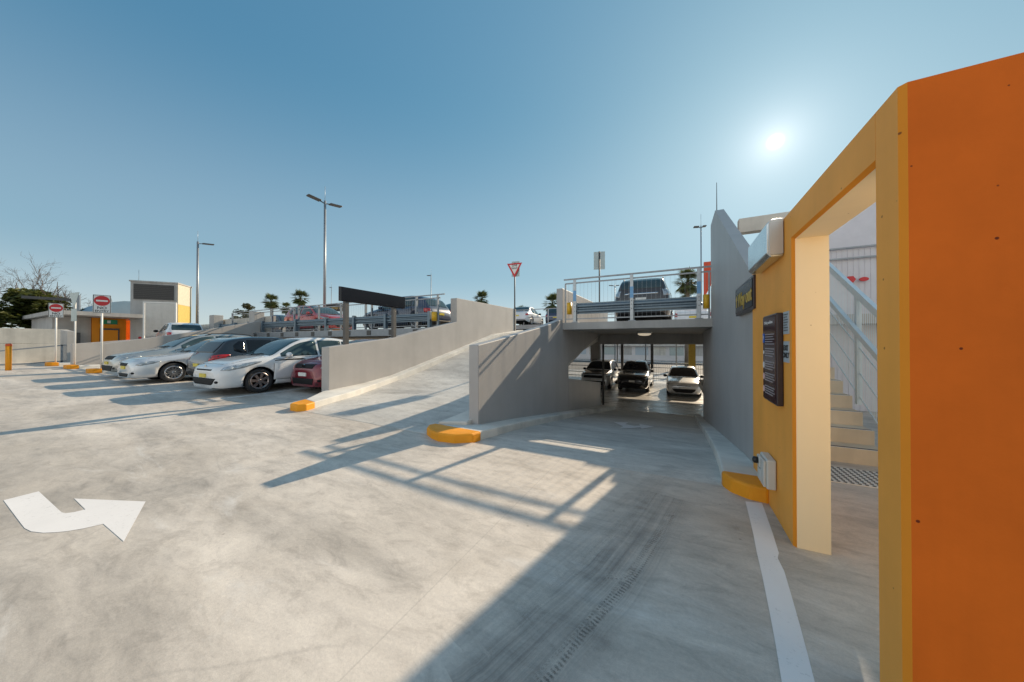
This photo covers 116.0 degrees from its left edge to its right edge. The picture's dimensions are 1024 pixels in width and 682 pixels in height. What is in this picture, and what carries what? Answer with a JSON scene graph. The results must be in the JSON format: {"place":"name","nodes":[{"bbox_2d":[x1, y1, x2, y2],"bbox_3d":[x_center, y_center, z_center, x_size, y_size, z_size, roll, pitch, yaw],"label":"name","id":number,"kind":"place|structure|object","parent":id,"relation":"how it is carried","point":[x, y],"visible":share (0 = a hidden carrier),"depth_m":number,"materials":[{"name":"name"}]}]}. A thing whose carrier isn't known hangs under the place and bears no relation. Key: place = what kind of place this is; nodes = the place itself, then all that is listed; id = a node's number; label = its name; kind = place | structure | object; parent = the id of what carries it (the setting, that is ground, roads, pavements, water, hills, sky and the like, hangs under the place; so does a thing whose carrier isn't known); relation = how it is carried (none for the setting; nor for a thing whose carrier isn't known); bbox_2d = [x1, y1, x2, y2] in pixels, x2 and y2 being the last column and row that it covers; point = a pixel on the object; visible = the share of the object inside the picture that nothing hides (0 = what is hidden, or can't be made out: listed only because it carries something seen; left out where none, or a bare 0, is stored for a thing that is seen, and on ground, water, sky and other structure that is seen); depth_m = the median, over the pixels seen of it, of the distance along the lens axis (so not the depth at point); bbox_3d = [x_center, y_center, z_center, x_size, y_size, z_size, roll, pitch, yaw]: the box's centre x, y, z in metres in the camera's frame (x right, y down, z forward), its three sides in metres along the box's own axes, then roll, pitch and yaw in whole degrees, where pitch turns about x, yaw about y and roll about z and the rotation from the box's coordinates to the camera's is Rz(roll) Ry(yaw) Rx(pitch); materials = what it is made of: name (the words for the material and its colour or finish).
{"place":"outdoors","nodes":[
{"label":"outdoors","id":0,"kind":"place"},
{"bbox_2d":[153,322,203,336],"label":"parked car","id":1,"kind":"object","parent":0,"point":[170,328],"visible":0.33,"depth_m":19.29,"materials":[{"name":"white paint"}]},
{"bbox_2d":[59,362,321,404],"bbox_3d":[-20.962,1.363,18.169,38.100,0.783,5.400,0,0,27],"label":"car park deck","id":2,"kind":"object","parent":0,"point":[284,396],"visible":0.07,"depth_m":8.86,"materials":[{"name":"concrete"}]},
{"bbox_2d":[21,295,80,310],"bbox_3d":[-35.035,-0.995,24.361,0.600,5.250,2.560,0,-1,42],"label":"height gantry","id":3,"kind":"object","parent":2,"relation":"on","point":[78,305],"visible":0.39,"depth_m":24.50,"materials":[{"name":"metal"}]},
{"bbox_2d":[45,362,69,365],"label":"curb","id":4,"kind":"structure","parent":2,"relation":"on","point":[55,363],"depth_m":15.64,"materials":[{"name":"yellow paint"}]},
{"bbox_2d":[48,303,63,361],"bbox_3d":[-22.414,-0.341,15.728,0.076,3.019,0.440,0,-1,41],"label":"no entry sign","id":5,"kind":"object","parent":4,"relation":"on","point":[55,310],"visible":1,"depth_m":15.71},
{"bbox_2d":[60,330,73,361],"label":"side wall","id":6,"kind":"structure","parent":2,"relation":"on","point":[67,337],"depth_m":17.22,"materials":[{"name":"concrete"}]},
{"bbox_2d":[63,364,99,368],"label":"curb","id":7,"kind":"structure","parent":2,"relation":"on","point":[73,366],"depth_m":14.43,"materials":[{"name":"yellow paint"}]},
{"bbox_2d":[69,292,78,364],"bbox_3d":[-20.018,-0.508,14.654,0.840,3.410,0.075,0,0,17],"label":"give way sign","id":8,"kind":"object","parent":7,"relation":"on","point":[73,296],"visible":0.81,"depth_m":14.63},
{"bbox_2d":[22,310,142,343],"bbox_3d":[-31.595,0.109,25.602,10.400,4.060,7.300,0,0,27],"label":"lift lobby","id":9,"kind":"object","parent":2,"relation":"on","point":[116,326],"visible":0.38,"depth_m":22.84,"materials":[{"name":"orange paint"}]},
{"bbox_2d":[103,330,117,341],"bbox_3d":[-29.431,0.264,23.423,0.040,2.120,0.740,0,0,27],"label":"door","id":10,"kind":"structure","parent":9,"relation":"in","point":[108,335],"depth_m":23.44,"materials":[{"name":"orange paint"}]},
{"bbox_2d":[86,368,111,372],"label":"curb","id":11,"kind":"structure","parent":2,"relation":"on","point":[94,370],"depth_m":12.79,"materials":[{"name":"yellow paint"}]},
{"bbox_2d":[93,294,110,368],"bbox_3d":[-16.673,-0.316,13.006,0.076,3.108,0.460,0,-1,41],"label":"no entry sign","id":12,"kind":"object","parent":11,"relation":"on","point":[101,304],"visible":1,"depth_m":12.99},
{"bbox_2d":[70,339,134,364],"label":"ramp wall","id":13,"kind":"structure","parent":2,"relation":"on","point":[87,353],"depth_m":15.27,"materials":[{"name":"paint"}]},
{"bbox_2d":[82,301,129,313],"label":"blue roof building","id":14,"kind":"structure","parent":2,"relation":"on","point":[121,307],"depth_m":26.72,"materials":[{"name":"concrete"}]},
{"bbox_2d":[129,280,192,339],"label":"building","id":15,"kind":"structure","parent":2,"relation":"on","point":[141,292],"depth_m":24.54,"materials":[{"name":"concrete"}]},
{"bbox_2d":[143,302,176,337],"bbox_3d":[-25.566,-0.998,23.246,1.920,3.640,0.080,0,0,-16],"label":"screen","id":16,"kind":"object","parent":15,"relation":"attached to","point":[145,331],"visible":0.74,"depth_m":23.17,"materials":[{"name":"metal"}]},
{"bbox_2d":[117,338,221,381],"bbox_3d":[-11.223,0.608,12.075,2.083,1.495,4.527,0,0,27],"label":"parked car","id":17,"kind":"object","parent":2,"relation":"on","point":[170,367],"visible":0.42,"depth_m":10.32,"materials":[{"name":"paint"}]},
{"bbox_2d":[101,333,252,371],"bbox_3d":[-13.350,0.498,13.516,2.160,1.664,4.807,0,0,27],"label":"parked car","id":18,"kind":"object","parent":2,"relation":"on","point":[110,362],"visible":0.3,"depth_m":12.30,"materials":[{"name":"silver metal"}]},
{"bbox_2d":[100,321,260,358],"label":"ramp wall","id":19,"kind":"structure","parent":2,"relation":"on","point":[249,328],"depth_m":14.65,"materials":[{"name":"paint"}]},
{"bbox_2d":[186,337,281,375],"bbox_3d":[-8.671,0.622,11.681,2.151,1.529,4.331,0,0,27],"label":"parked car","id":20,"kind":"object","parent":2,"relation":"on","point":[215,349],"visible":0.16,"depth_m":10.02,"materials":[{"name":"red paint"}]},
{"bbox_2d":[193,337,342,392],"bbox_3d":[-7.021,0.641,10.188,2.151,1.530,4.327,0,0,27],"label":"parked car","id":21,"kind":"object","parent":2,"relation":"on","point":[263,368],"visible":0.69,"depth_m":8.82,"materials":[{"name":"white paint"},{"name":"rubber"},{"name":"glass"}]},
{"bbox_2d":[290,339,376,387],"bbox_3d":[-4.847,0.684,10.370,2.035,1.500,3.777,0,0,27],"label":"parked car","id":22,"kind":"object","parent":2,"relation":"on","point":[306,373],"visible":0.23,"depth_m":8.70,"materials":[{"name":"red paint"}]},
{"bbox_2d":[322,298,515,391],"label":"ramp wall","id":23,"kind":"structure","parent":2,"relation":"on","point":[351,364],"depth_m":10.54,"materials":[{"name":"paint"}]},
{"bbox_2d":[338,286,404,344],"bbox_3d":[-4.035,-0.522,9.432,0.130,1.833,2.250,0,0,27],"label":"panel sign","id":24,"kind":"object","parent":23,"relation":"attached to","point":[346,295],"visible":0.93,"depth_m":9.07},
{"bbox_2d":[196,241,213,323],"bbox_3d":[-26.352,-4.859,27.379,0.440,8.900,1.240,0,-1,37],"label":"lamp post","id":25,"kind":"object","parent":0,"point":[197,287],"visible":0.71,"depth_m":27.01,"materials":[{"name":"metal"}]},
{"bbox_2d":[255,327,428,339],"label":"deck","id":26,"kind":"structure","parent":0,"point":[363,337],"depth_m":20.09,"materials":[{"name":"concrete"}]},
{"bbox_2d":[209,315,222,328],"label":"column","id":27,"kind":"structure","parent":26,"relation":"on","point":[214,320],"depth_m":20.47,"materials":[{"name":"concrete"}]},
{"bbox_2d":[223,318,248,323],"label":"parapet wall","id":28,"kind":"structure","parent":26,"relation":"on","point":[237,321],"depth_m":20.10,"materials":[{"name":"concrete"}]},
{"bbox_2d":[249,311,262,321],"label":"column","id":29,"kind":"structure","parent":26,"relation":"on","point":[254,316],"depth_m":18.17,"materials":[{"name":"concrete"}]},
{"bbox_2d":[231,307,296,331],"bbox_3d":[-14.236,-1.123,18.210,7.052,1.300,0.095,0,0,27],"label":"deck railing","id":30,"kind":"object","parent":26,"relation":"on","point":[271,317],"visible":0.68,"depth_m":17.70,"materials":[{"name":"metal"}]},
{"bbox_2d":[264,316,275,331],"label":"parapet wall","id":31,"kind":"structure","parent":26,"relation":"on","point":[266,318],"depth_m":18.32,"materials":[{"name":"concrete"}]},
{"bbox_2d":[273,315,313,331],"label":"parked car","id":32,"kind":"object","parent":26,"relation":"on","point":[279,319],"visible":0.15,"depth_m":22.71,"materials":[{"name":"blue paint"}]},
{"bbox_2d":[284,305,351,331],"bbox_3d":[-10.915,-1.238,18.144,4.327,1.530,2.151,0,0,27],"label":"parked car","id":33,"kind":"object","parent":26,"relation":"on","point":[330,313],"visible":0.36,"depth_m":17.45,"materials":[{"name":"red paint"}]},
{"bbox_2d":[306,194,341,306],"bbox_3d":[-11.686,-5.061,19.972,0.396,9.200,2.040,0,0,33],"label":"lamp post","id":34,"kind":"object","parent":26,"relation":"on","point":[324,249],"visible":0.83,"depth_m":19.92,"materials":[{"name":"metal"}]},
{"bbox_2d":[298,302,367,330],"bbox_3d":[-8.675,-1.143,15.356,5.552,1.300,0.095,0,0,27],"label":"deck railing","id":35,"kind":"object","parent":26,"relation":"on","point":[340,328],"visible":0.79,"depth_m":15.60,"materials":[{"name":"metal"}]},
{"bbox_2d":[253,328,424,337],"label":"deck edge beam","id":36,"kind":"structure","parent":26,"relation":"attached to","point":[367,332],"depth_m":14.49,"materials":[{"name":"concrete"}]},
{"bbox_2d":[261,311,436,331],"bbox_3d":[-8.454,-0.789,15.113,12.480,0.690,0.195,0,0,27],"label":"guard rail","id":37,"kind":"object","parent":26,"relation":"on","point":[429,317],"visible":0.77,"depth_m":14.33,"materials":[{"name":"metal"}]},
{"bbox_2d":[363,296,450,328],"bbox_3d":[-5.014,-1.260,15.116,4.327,1.530,2.151,0,0,27],"label":"parked car","id":38,"kind":"object","parent":26,"relation":"on","point":[444,314],"visible":0.32,"depth_m":14.06,"materials":[{"name":"blue paint"}]},
{"bbox_2d":[370,293,444,328],"bbox_3d":[-4.405,-1.158,13.164,4.152,1.300,0.095,0,0,27],"label":"deck railing","id":39,"kind":"object","parent":26,"relation":"on","point":[416,299],"visible":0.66,"depth_m":12.86,"materials":[{"name":"metal"}]},
{"bbox_2d":[274,333,600,433],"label":"ramp","id":40,"kind":"structure","parent":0,"point":[421,401],"depth_m":7.27,"materials":[{"name":"concrete"}]},
{"bbox_2d":[290,330,522,411],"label":"kerb","id":41,"kind":"structure","parent":40,"relation":"on","point":[325,397],"depth_m":8.58,"materials":[{"name":"concrete"}]},
{"bbox_2d":[507,261,521,330],"bbox_3d":[0.145,-2.394,17.278,0.860,3.830,0.085,0,0,19],"label":"give way sign","id":42,"kind":"object","parent":40,"relation":"on","point":[514,267],"visible":0.98,"depth_m":17.25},
{"bbox_2d":[439,337,597,424],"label":"kerb","id":43,"kind":"structure","parent":40,"relation":"on","point":[461,418],"depth_m":5.43,"materials":[{"name":"concrete"}]},
{"bbox_2d":[0,362,879,681],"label":"car park deck","id":44,"kind":"object","parent":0,"point":[264,542],"visible":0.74,"depth_m":2.13,"materials":[{"name":"concrete"}]},
{"bbox_2d":[5,343,11,370],"bbox_3d":[-21.102,0.668,13.412,0.164,1.130,0.162,0,0,27],"label":"bollard","id":45,"kind":"object","parent":44,"relation":"on","point":[8,356],"visible":1,"depth_m":13.37,"materials":[{"name":"metal"}]},
{"bbox_2d":[0,344,66,365],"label":"ramp rail","id":46,"kind":"object","parent":44,"relation":"on","point":[61,345],"visible":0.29,"depth_m":16.40,"materials":[{"name":"metal"}]},
{"bbox_2d":[0,328,67,362],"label":"boundary wall","id":47,"kind":"structure","parent":44,"relation":"on","point":[20,335],"depth_m":17.53,"materials":[{"name":"concrete"}]},
{"bbox_2d":[4,491,145,540],"bbox_3d":[-3.680,1.442,2.683,1.816,0.026,0.503,0,0,8],"label":"arrow marking","id":48,"kind":"object","parent":44,"relation":"on","point":[38,511],"visible":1,"depth_m":2.66,"materials":[{"name":"white paint"}]},
{"bbox_2d":[745,501,814,681],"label":"line marking","id":49,"kind":"object","parent":44,"relation":"on","point":[794,661],"visible":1,"depth_m":1.77,"materials":[{"name":"white paint"}]},
{"bbox_2d":[752,52,1023,681],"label":"doorway wall","id":50,"kind":"structure","parent":44,"relation":"on","point":[932,167],"depth_m":1.15,"materials":[{"name":"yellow paint"}]},
{"bbox_2d":[752,452,775,489],"bbox_3d":[2.207,1.130,2.811,0.132,0.250,0.250,0,0,27],"label":"power outlet","id":51,"kind":"object","parent":50,"relation":"attached to","point":[766,467],"visible":1,"depth_m":2.71,"materials":[{"name":"grey plastic"}]},
{"bbox_2d":[748,218,782,273],"bbox_3d":[2.217,-0.808,2.818,0.107,0.295,0.732,0,0,27],"label":"wall light box","id":52,"kind":"object","parent":50,"relation":"attached to","point":[765,250],"visible":1,"depth_m":2.57,"materials":[{"name":"silver metal"}]},
{"bbox_2d":[763,313,783,406],"bbox_3d":[2.189,0.146,2.694,0.056,0.735,0.425,0,0,27],"label":"information board","id":53,"kind":"object","parent":50,"relation":"attached to","point":[773,382],"visible":1,"depth_m":2.57,"materials":[{"name":"metal"}]},
{"bbox_2d":[783,311,789,333],"bbox_3d":[2.074,-0.138,2.421,0.008,0.170,0.130,0,0,27],"label":"notice","id":54,"kind":"object","parent":50,"relation":"attached to","point":[786,322],"visible":1,"depth_m":2.40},
{"bbox_2d":[783,341,789,362],"bbox_3d":[2.073,0.082,2.417,0.008,0.160,0.152,0,0,27],"label":"notice","id":55,"kind":"object","parent":50,"relation":"attached to","point":[786,351],"visible":1,"depth_m":2.40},
{"bbox_2d":[0,0,1023,340],"label":"sky","id":56,"kind":"structure","parent":0,"point":[457,142],"materials":[{"name":"blue"}]},
{"bbox_2d":[516,324,542,329],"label":"deck","id":57,"kind":"structure","parent":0,"point":[522,327],"depth_m":23.35,"materials":[{"name":"concrete"}]},
{"bbox_2d":[515,307,543,324],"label":"parked car","id":58,"kind":"object","parent":57,"relation":"on","point":[522,316],"visible":0.69,"depth_m":24.06,"materials":[{"name":"white paint"}]},
{"bbox_2d":[545,309,556,322],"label":"parked car","id":59,"kind":"object","parent":57,"relation":"on","point":[552,312],"visible":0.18,"depth_m":24.98,"materials":[{"name":"blue paint"}]},
{"bbox_2d":[516,308,615,324],"bbox_3d":[2.032,-1.752,23.024,10.600,1.145,0.060,0,0,27],"label":"deck railing","id":60,"kind":"object","parent":57,"relation":"on","point":[548,316],"visible":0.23,"depth_m":22.74,"materials":[{"name":"metal"}]},
{"bbox_2d":[469,288,607,424],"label":"dividing wall","id":61,"kind":"structure","parent":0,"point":[524,373],"depth_m":7.43,"materials":[{"name":"grey paint"}]},
{"bbox_2d":[475,409,722,485],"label":"ramp","id":62,"kind":"structure","parent":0,"point":[673,445],"depth_m":5.05,"materials":[{"name":"concrete"}]},
{"bbox_2d":[615,422,653,428],"bbox_3d":[3.048,2.078,7.883,0.942,0.243,1.606,0,0,12],"label":"arrow marking","id":63,"kind":"object","parent":62,"relation":"on","point":[625,425],"visible":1,"depth_m":7.83,"materials":[{"name":"white paint"}]},
{"bbox_2d":[569,376,702,416],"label":"floor","id":64,"kind":"structure","parent":0,"point":[657,398],"depth_m":15.98,"materials":[{"name":"concrete"}]},
{"bbox_2d":[591,344,601,360],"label":"column","id":65,"kind":"structure","parent":64,"relation":"on","point":[596,351],"depth_m":23.62,"materials":[{"name":"concrete"}]},
{"bbox_2d":[581,359,618,388],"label":"parked car","id":66,"kind":"object","parent":64,"relation":"on","point":[592,371],"visible":0.86,"depth_m":20.69,"materials":[{"name":"paint"}]},
{"bbox_2d":[602,344,603,404],"bbox_3d":[4.064,1.550,14.258,0.086,2.820,0.090,0,0,27],"label":"steel post","id":67,"kind":"object","parent":64,"relation":"on","point":[602,374],"visible":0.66,"depth_m":14.23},
{"bbox_2d":[621,344,623,369],"bbox_3d":[8.259,1.407,23.965,0.180,3.240,0.200,0,0,27],"label":"steel post","id":68,"kind":"object","parent":64,"relation":"on","point":[622,355],"visible":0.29,"depth_m":23.90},
{"bbox_2d":[618,360,653,390],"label":"parked car","id":69,"kind":"object","parent":64,"relation":"on","point":[636,374],"visible":1,"depth_m":19.03,"materials":[{"name":"black paint"}]},
{"bbox_2d":[569,344,702,380],"bbox_3d":[8.934,1.427,23.967,22.080,3.200,0.100,0,0,27],"label":"fence","id":70,"kind":"object","parent":64,"relation":"on","point":[656,367],"visible":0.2,"depth_m":23.21,"materials":[{"name":"metal"}]},
{"bbox_2d":[651,344,653,382],"bbox_3d":[10.082,1.401,23.029,0.180,3.240,0.200,0,0,27],"label":"steel post","id":71,"kind":"object","parent":64,"relation":"on","point":[652,355],"visible":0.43,"depth_m":22.96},
{"bbox_2d":[663,366,702,395],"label":"parked car","id":72,"kind":"object","parent":64,"relation":"on","point":[682,379],"visible":0.94,"depth_m":17.46,"materials":[{"name":"paint"}]},
{"bbox_2d":[688,344,695,368],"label":"column","id":73,"kind":"structure","parent":64,"relation":"on","point":[691,354],"depth_m":20.92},
{"bbox_2d":[569,361,702,373],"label":"road","id":74,"kind":"structure","parent":0,"point":[580,367],"depth_m":43.12,"materials":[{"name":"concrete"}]},
{"bbox_2d":[569,359,702,380],"bbox_3d":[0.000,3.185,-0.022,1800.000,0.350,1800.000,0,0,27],"label":"ground","id":75,"kind":"structure","parent":0,"point":[578,374],"depth_m":35.33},
{"bbox_2d":[0,251,82,328],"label":"bare tree","id":76,"kind":"object","parent":75,"relation":"on","point":[33,285],"visible":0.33,"depth_m":34.23,"materials":[{"name":"brown plant"}]},
{"bbox_2d":[0,282,111,343],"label":"evergreen tree","id":77,"kind":"object","parent":75,"relation":"on","point":[17,311],"visible":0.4,"depth_m":24.86,"materials":[{"name":"green plant"}]},
{"bbox_2d":[229,303,255,318],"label":"palm tree","id":78,"kind":"object","parent":75,"relation":"on","point":[247,306],"visible":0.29,"depth_m":69.15,"materials":[{"name":"green plant"}]},
{"bbox_2d":[260,293,281,310],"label":"palm tree","id":79,"kind":"object","parent":75,"relation":"on","point":[270,304],"visible":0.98,"depth_m":65.63,"materials":[{"name":"green plant"}]},
{"bbox_2d":[292,288,310,305],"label":"palm tree","id":80,"kind":"object","parent":75,"relation":"on","point":[299,301],"visible":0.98,"depth_m":61.58,"materials":[{"name":"green plant"}]},
{"bbox_2d":[472,289,488,303],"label":"palm tree","id":81,"kind":"object","parent":75,"relation":"on","point":[481,295],"visible":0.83,"depth_m":59.58,"materials":[{"name":"green plant"}]},
{"bbox_2d":[427,405,614,442],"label":"kerb","id":82,"kind":"structure","parent":75,"relation":"on","point":[472,433],"depth_m":5.28,"materials":[{"name":"concrete"}]},
{"bbox_2d":[541,292,556,312],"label":"palm tree","id":83,"kind":"object","parent":75,"relation":"on","point":[552,297],"visible":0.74,"depth_m":54.49,"materials":[{"name":"green plant"}]},
{"bbox_2d":[576,344,702,361],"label":"shop building","id":84,"kind":"structure","parent":75,"relation":"on","point":[664,352],"depth_m":55.32,"materials":[{"name":"concrete"}]},
{"bbox_2d":[604,347,615,354],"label":"window","id":85,"kind":"structure","parent":84,"relation":"in","point":[607,350],"depth_m":58.26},
{"bbox_2d":[619,347,631,354],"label":"window","id":86,"kind":"structure","parent":84,"relation":"in","point":[627,350],"depth_m":56.89,"materials":[{"name":"glass"}]},
{"bbox_2d":[635,347,647,354],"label":"window","id":87,"kind":"structure","parent":84,"relation":"in","point":[638,350],"depth_m":55.83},
{"bbox_2d":[654,347,665,354],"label":"window","id":88,"kind":"structure","parent":84,"relation":"in","point":[657,350],"depth_m":54.45,"materials":[{"name":"glass"}]},
{"bbox_2d":[670,347,683,355],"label":"window","id":89,"kind":"structure","parent":84,"relation":"in","point":[680,350],"depth_m":53.24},
{"bbox_2d":[671,266,696,365],"bbox_3d":[18.594,-2.329,34.041,3.344,11.059,3.046,0,0,27],"label":"palm tree","id":90,"kind":"object","parent":75,"relation":"on","point":[688,287],"visible":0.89,"depth_m":33.77,"materials":[{"name":"green plant"}]},
{"bbox_2d":[703,209,752,462],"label":"wall","id":91,"kind":"structure","parent":75,"relation":"on","point":[728,375],"depth_m":5.35,"materials":[{"name":"grey paint"}]},
{"bbox_2d":[704,261,710,294],"bbox_3d":[6.841,-1.960,10.058,1.400,1.180,0.120,0,0,27],"label":"red panel","id":92,"kind":"object","parent":91,"relation":"attached to","point":[706,277],"visible":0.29,"depth_m":10.29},
{"bbox_2d":[735,274,755,315],"bbox_3d":[2.812,-0.518,3.855,0.062,0.360,1.120,0,0,27],"label":"way out sign","id":93,"kind":"object","parent":91,"relation":"attached to","point":[745,297],"visible":0.97,"depth_m":3.66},
{"bbox_2d":[693,413,768,503],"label":"kerb","id":94,"kind":"structure","parent":75,"relation":"on","point":[738,473],"depth_m":3.47,"materials":[{"name":"concrete"}]},
{"bbox_2d":[693,225,706,301],"bbox_3d":[14.726,-5.175,25.060,0.868,9.500,0.320,0,0,17],"label":"lamp post","id":95,"kind":"object","parent":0,"point":[700,227],"visible":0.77,"depth_m":25.01,"materials":[{"name":"metal"}]},
{"bbox_2d":[563,314,876,334],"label":"deck","id":96,"kind":"structure","parent":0,"point":[687,326],"depth_m":8.69,"materials":[{"name":"concrete"}]},
{"bbox_2d":[594,251,604,301],"bbox_3d":[4.207,-2.423,15.399,0.520,3.780,0.079,0,0,13],"label":"rectangular sign","id":97,"kind":"object","parent":96,"relation":"on","point":[599,260],"visible":0.89,"depth_m":15.42,"materials":[{"name":"metal"}]},
{"bbox_2d":[564,265,710,322],"bbox_3d":[3.200,-1.183,8.639,3.712,1.288,0.100,0,0,27],"label":"bridge railing","id":98,"kind":"object","parent":96,"relation":"on","point":[708,314],"visible":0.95,"depth_m":8.54,"materials":[{"name":"metal"}]},
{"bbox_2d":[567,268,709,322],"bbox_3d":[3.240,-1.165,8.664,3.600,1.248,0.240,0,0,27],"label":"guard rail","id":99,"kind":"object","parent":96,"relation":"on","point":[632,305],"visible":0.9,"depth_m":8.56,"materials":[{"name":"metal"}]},
{"bbox_2d":[615,277,675,320],"bbox_3d":[5.348,-1.384,12.730,2.199,1.745,4.647,0,0,27],"label":"parked car","id":100,"kind":"object","parent":96,"relation":"on","point":[649,288],"visible":0.4,"depth_m":10.79,"materials":[{"name":"grey paint"}]},
{"bbox_2d":[594,334,702,343],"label":"ceiling beam","id":101,"kind":"structure","parent":96,"relation":"attached to","point":[656,339],"depth_m":13.30,"materials":[{"name":"concrete"}]},
{"bbox_2d":[673,302,710,318],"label":"parked car","id":102,"kind":"object","parent":96,"relation":"on","point":[689,311],"visible":0.16,"depth_m":16.47,"materials":[{"name":"white paint"}]},
{"bbox_2d":[737,211,789,234],"bbox_3d":[5.227,-2.336,6.270,1.310,0.280,0.200,0,0,27],"label":"canopy","id":103,"kind":"object","parent":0,"point":[752,225],"visible":0.29,"depth_m":6.36,"materials":[{"name":"metal"}]},
{"bbox_2d":[699,379,877,512],"bbox_3d":[10.009,1.623,5.474,11.200,0.250,11.100,0,0,27],"label":"car park deck","id":104,"kind":"object","parent":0,"point":[854,496],"visible":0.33,"depth_m":3.17,"materials":[{"name":"concrete"}]},
{"bbox_2d":[829,202,877,411],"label":"building","id":105,"kind":"structure","parent":104,"relation":"on","point":[852,250],"depth_m":6.95,"materials":[{"name":"concrete"}]},
{"bbox_2d":[830,367,877,466],"bbox_3d":[5.168,-0.271,6.622,1.250,3.654,5.800,0,0,27],"label":"stair","id":106,"kind":"object","parent":104,"relation":"on","point":[852,439],"visible":0.09,"depth_m":4.12,"materials":[{"name":"concrete"}]},
{"bbox_2d":[829,262,877,424],"bbox_3d":[5.320,-0.652,5.480,0.115,4.345,4.647,0,0,27],"label":"stair railing","id":107,"kind":"object","parent":106,"relation":"on","point":[859,339],"visible":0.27,"depth_m":4.47,"materials":[{"name":"grey metal"}]},
{"bbox_2d":[831,466,877,487],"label":"tactile paving","id":108,"kind":"structure","parent":0,"point":[855,477],"depth_m":3.46,"materials":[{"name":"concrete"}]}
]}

